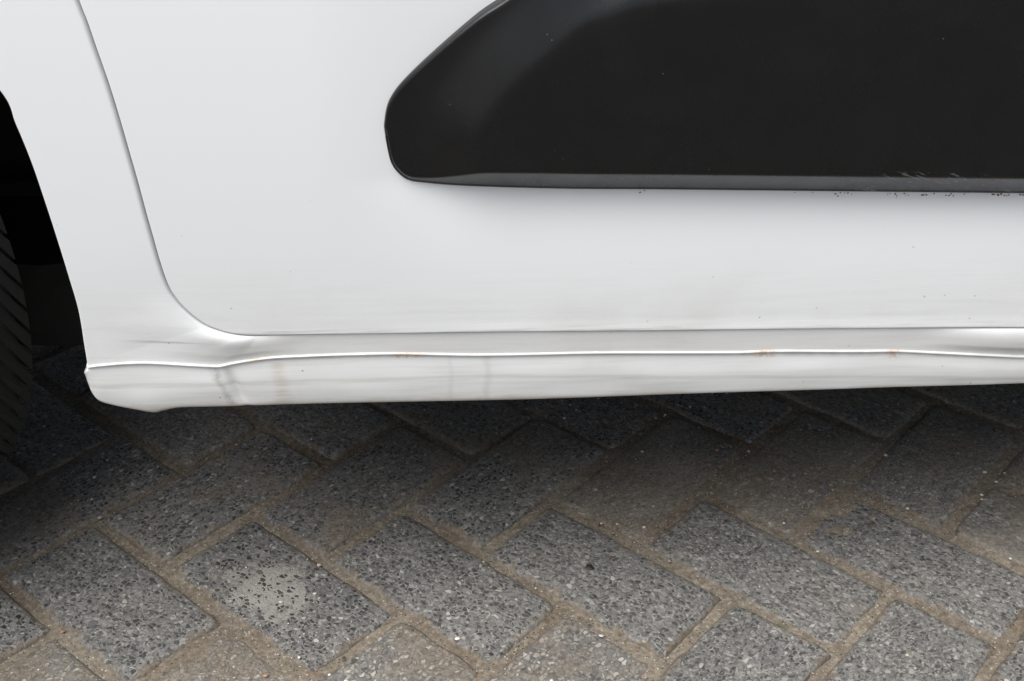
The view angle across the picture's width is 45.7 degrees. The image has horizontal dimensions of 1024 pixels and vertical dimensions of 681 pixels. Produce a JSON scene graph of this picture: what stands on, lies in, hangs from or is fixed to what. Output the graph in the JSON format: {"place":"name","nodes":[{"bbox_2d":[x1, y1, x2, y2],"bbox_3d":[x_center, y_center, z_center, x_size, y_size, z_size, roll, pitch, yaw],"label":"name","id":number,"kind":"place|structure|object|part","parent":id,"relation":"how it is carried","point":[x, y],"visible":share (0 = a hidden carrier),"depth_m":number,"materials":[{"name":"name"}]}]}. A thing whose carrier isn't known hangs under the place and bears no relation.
{"place":"outdoors","nodes":[
{"label":"outdoors","id":0,"kind":"place"},
{"bbox_2d":[0,345,1023,680],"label":"pavement","id":1,"kind":"structure","parent":0,"point":[504,483],"depth_m":1.16,"materials":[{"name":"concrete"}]},
{"bbox_2d":[0,0,1023,462],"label":"car","id":2,"kind":"object","parent":1,"relation":"on","point":[236,202],"visible":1,"depth_m":0.85,"materials":[{"name":"white paint"}]},
{"bbox_3d":[0.173,-0.283,0.769,0.993,0.654,0.066,-1,31,-2],"label":"door","id":3,"kind":"part","parent":2,"relation":"part of","materials":[{"name":"white paint"}]},
{"bbox_2d":[0,349,1023,680],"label":"grit","id":4,"kind":"object","parent":1,"relation":"on","point":[554,509],"visible":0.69,"depth_m":1.16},
{"bbox_2d":[585,564,594,569],"bbox_3d":[0.071,0.211,1.123,0.010,0.006,0.009,-16,35,-24],"label":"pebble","id":5,"kind":"object","parent":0,"point":[589,567],"visible":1,"depth_m":1.12,"materials":[{"name":"grey stone"}]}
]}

